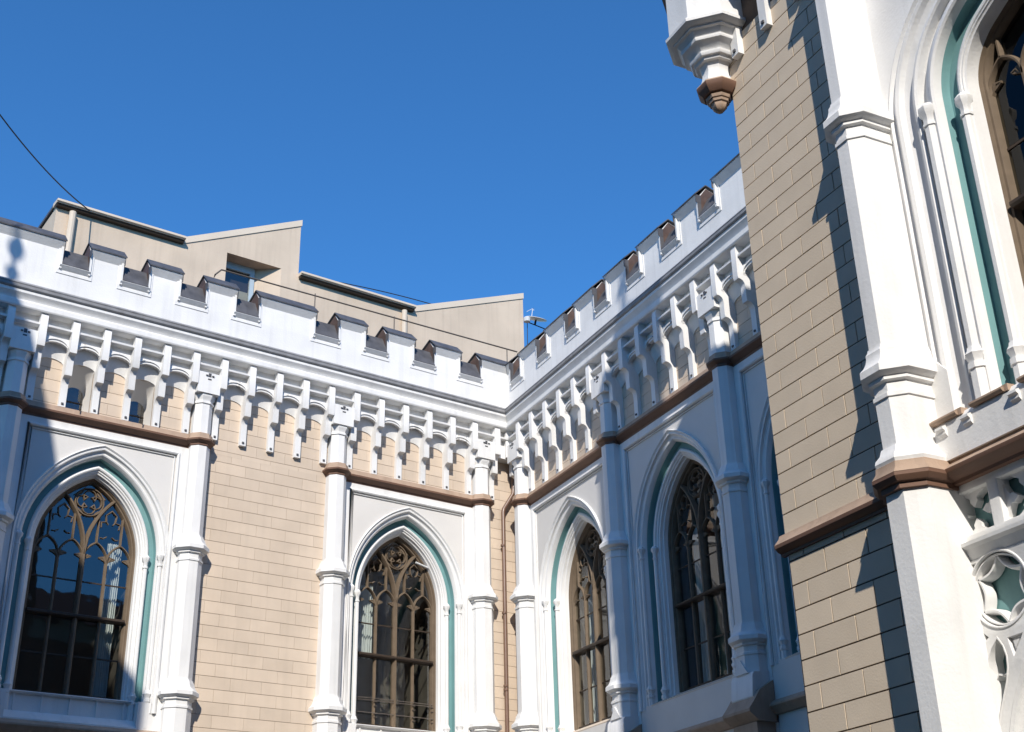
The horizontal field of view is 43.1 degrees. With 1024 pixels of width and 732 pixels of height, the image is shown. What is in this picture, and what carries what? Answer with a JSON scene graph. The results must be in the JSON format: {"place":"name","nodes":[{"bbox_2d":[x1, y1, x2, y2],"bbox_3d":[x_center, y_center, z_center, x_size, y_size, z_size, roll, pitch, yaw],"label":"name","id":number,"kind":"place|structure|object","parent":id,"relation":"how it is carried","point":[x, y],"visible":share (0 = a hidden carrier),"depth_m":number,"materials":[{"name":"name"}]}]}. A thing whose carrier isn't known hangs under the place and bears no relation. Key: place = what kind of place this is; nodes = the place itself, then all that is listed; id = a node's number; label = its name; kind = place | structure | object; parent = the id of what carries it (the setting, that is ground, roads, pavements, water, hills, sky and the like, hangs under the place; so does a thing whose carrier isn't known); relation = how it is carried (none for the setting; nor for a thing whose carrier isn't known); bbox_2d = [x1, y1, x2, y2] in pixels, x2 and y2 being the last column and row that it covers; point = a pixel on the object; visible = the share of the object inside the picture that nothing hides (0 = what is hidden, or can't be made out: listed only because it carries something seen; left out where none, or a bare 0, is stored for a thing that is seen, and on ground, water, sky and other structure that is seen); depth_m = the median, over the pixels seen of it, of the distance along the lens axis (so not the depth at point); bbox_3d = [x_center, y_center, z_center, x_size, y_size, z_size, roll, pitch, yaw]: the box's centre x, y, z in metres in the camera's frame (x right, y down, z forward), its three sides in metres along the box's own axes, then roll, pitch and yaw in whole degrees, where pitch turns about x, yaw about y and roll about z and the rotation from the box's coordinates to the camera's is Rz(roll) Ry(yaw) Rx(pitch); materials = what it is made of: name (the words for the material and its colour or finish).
{"place":"outdoors","nodes":[
{"label":"outdoors","id":0,"kind":"place"},
{"bbox_2d":[0,0,738,346],"label":"sky","id":1,"kind":"structure","parent":0,"point":[429,151],"materials":[{"name":"blue"}]},
{"bbox_2d":[523,308,546,343],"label":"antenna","id":2,"kind":"object","parent":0,"point":[526,319],"visible":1,"depth_m":41.89,"materials":[{"name":"white metal"}]},
{"bbox_2d":[503,153,808,731],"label":"guild wing","id":3,"kind":"structure","parent":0,"point":[638,416],"depth_m":28.62,"materials":[{"name":"white paint"}]},
{"bbox_2d":[569,523,611,729],"bbox_3d":[2.004,6.042,31.014,0.200,4.855,2.280,11,-28,-24],"label":"window","id":4,"kind":"structure","parent":3,"relation":"in","point":[583,550],"depth_m":31.37,"materials":[{"name":"wood"}]},
{"bbox_2d":[587,569,598,721],"bbox_3d":[2.036,6.787,31.553,0.140,3.900,0.430,11,-28,-24],"label":"curtain","id":5,"kind":"object","parent":3,"relation":"hanging from","point":[593,659],"visible":0.23,"depth_m":31.47,"materials":[{"name":"fabric"}]},
{"bbox_2d":[668,459,732,692],"bbox_3d":[4.034,4.226,27.357,0.200,4.855,2.280,11,-28,-24],"label":"window","id":6,"kind":"structure","parent":3,"relation":"in","point":[685,485],"depth_m":27.65,"materials":[{"name":"wood"}]},
{"bbox_2d":[690,489,719,681],"bbox_3d":[4.135,4.726,27.851,0.140,4.300,0.500,11,-28,-24],"label":"curtain","id":7,"kind":"object","parent":3,"relation":"hanging from","point":[705,660],"visible":0.23,"depth_m":27.67,"materials":[{"name":"fabric"}]},
{"bbox_2d":[712,491,731,673],"bbox_3d":[4.582,4.417,27.005,0.140,4.100,0.800,11,-28,-24],"label":"curtain","id":8,"kind":"object","parent":3,"relation":"hanging from","point":[715,499],"visible":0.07,"depth_m":27.85,"materials":[{"name":"fabric"}]},
{"bbox_2d":[662,0,1023,731],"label":"guild hall","id":9,"kind":"structure","parent":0,"point":[882,154],"depth_m":14.15,"materials":[{"name":"white paint"}]},
{"bbox_2d":[978,0,1023,285],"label":"window","id":10,"kind":"structure","parent":9,"relation":"in","point":[1001,63],"depth_m":14.04,"materials":[{"name":"wood"}]},
{"label":"ground","id":11,"kind":"structure","parent":0,"visible":0},
{"bbox_2d":[0,217,517,731],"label":"guild wing","id":12,"kind":"structure","parent":11,"relation":"on","point":[258,487],"depth_m":30.13,"materials":[{"name":"white paint"}]},
{"bbox_2d":[12,479,135,699],"bbox_3d":[-9.277,4.672,27.823,2.280,4.785,0.200,16,-31,-32],"label":"window","id":13,"kind":"structure","parent":12,"relation":"in","point":[99,490],"depth_m":27.96,"materials":[{"name":"wood"}]},
{"bbox_2d":[65,365,93,411],"bbox_3d":[-9.917,0.786,29.189,0.600,1.400,1.383,16,-31,-32],"label":"frieze window","id":14,"kind":"structure","parent":12,"relation":"in","point":[79,391],"depth_m":29.18,"materials":[{"name":"white paint"}]},
{"bbox_2d":[92,543,121,697],"bbox_3d":[-8.838,5.528,28.255,0.330,3.400,0.140,16,-31,-32],"label":"curtain","id":15,"kind":"object","parent":12,"relation":"hanging from","point":[104,643],"visible":0.77,"depth_m":28.20,"materials":[{"name":"fabric"}]},
{"bbox_2d":[128,379,154,425],"bbox_3d":[-8.752,1.117,29.936,0.600,1.400,1.383,16,-31,-32],"label":"frieze window","id":16,"kind":"structure","parent":12,"relation":"in","point":[140,411],"depth_m":29.93,"materials":[{"name":"white paint"}]},
{"bbox_2d":[358,585,372,658],"bbox_3d":[-3.656,6.285,31.936,0.470,1.800,0.139,16,-31,-32],"label":"curtain","id":17,"kind":"object","parent":12,"relation":"hanging from","point":[365,630],"visible":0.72,"depth_m":31.93,"materials":[{"name":"fabric"}]},
{"bbox_2d":[214,269,516,361],"bbox_3d":[-3.779,-0.358,35.518,9.672,2.682,0.044,16,-31,-32],"label":"guard rail","id":18,"kind":"object","parent":12,"relation":"on","point":[315,295],"visible":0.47,"depth_m":35.86,"materials":[{"name":"metal"}]},
{"bbox_2d":[356,536,435,730],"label":"window","id":19,"kind":"structure","parent":12,"relation":"in","point":[402,547],"depth_m":32.12,"materials":[{"name":"wood"}]},
{"bbox_2d":[415,562,428,571],"bbox_3d":[-2.011,5.652,32.868,1.054,1.266,0.125,17,-31,-33],"label":"tube lamp","id":20,"kind":"object","parent":12,"relation":"attached to","point":[422,565],"visible":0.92,"depth_m":32.91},
{"bbox_2d":[38,198,523,495],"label":"building","id":21,"kind":"structure","parent":11,"relation":"on","point":[269,253],"depth_m":40.80,"materials":[{"name":"beige paint"}]},
{"bbox_2d":[0,114,89,210],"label":"cable","id":22,"kind":"object","parent":21,"relation":"attached to","point":[41,165],"visible":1,"depth_m":32.84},
{"bbox_2d":[225,261,254,300],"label":"window","id":23,"kind":"structure","parent":21,"relation":"in","point":[246,285],"depth_m":40.35,"materials":[{"name":"blue glass"}]},
{"bbox_2d":[341,282,430,303],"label":"cable","id":24,"kind":"object","parent":21,"relation":"attached to","point":[386,292],"visible":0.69,"depth_m":43.21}
]}

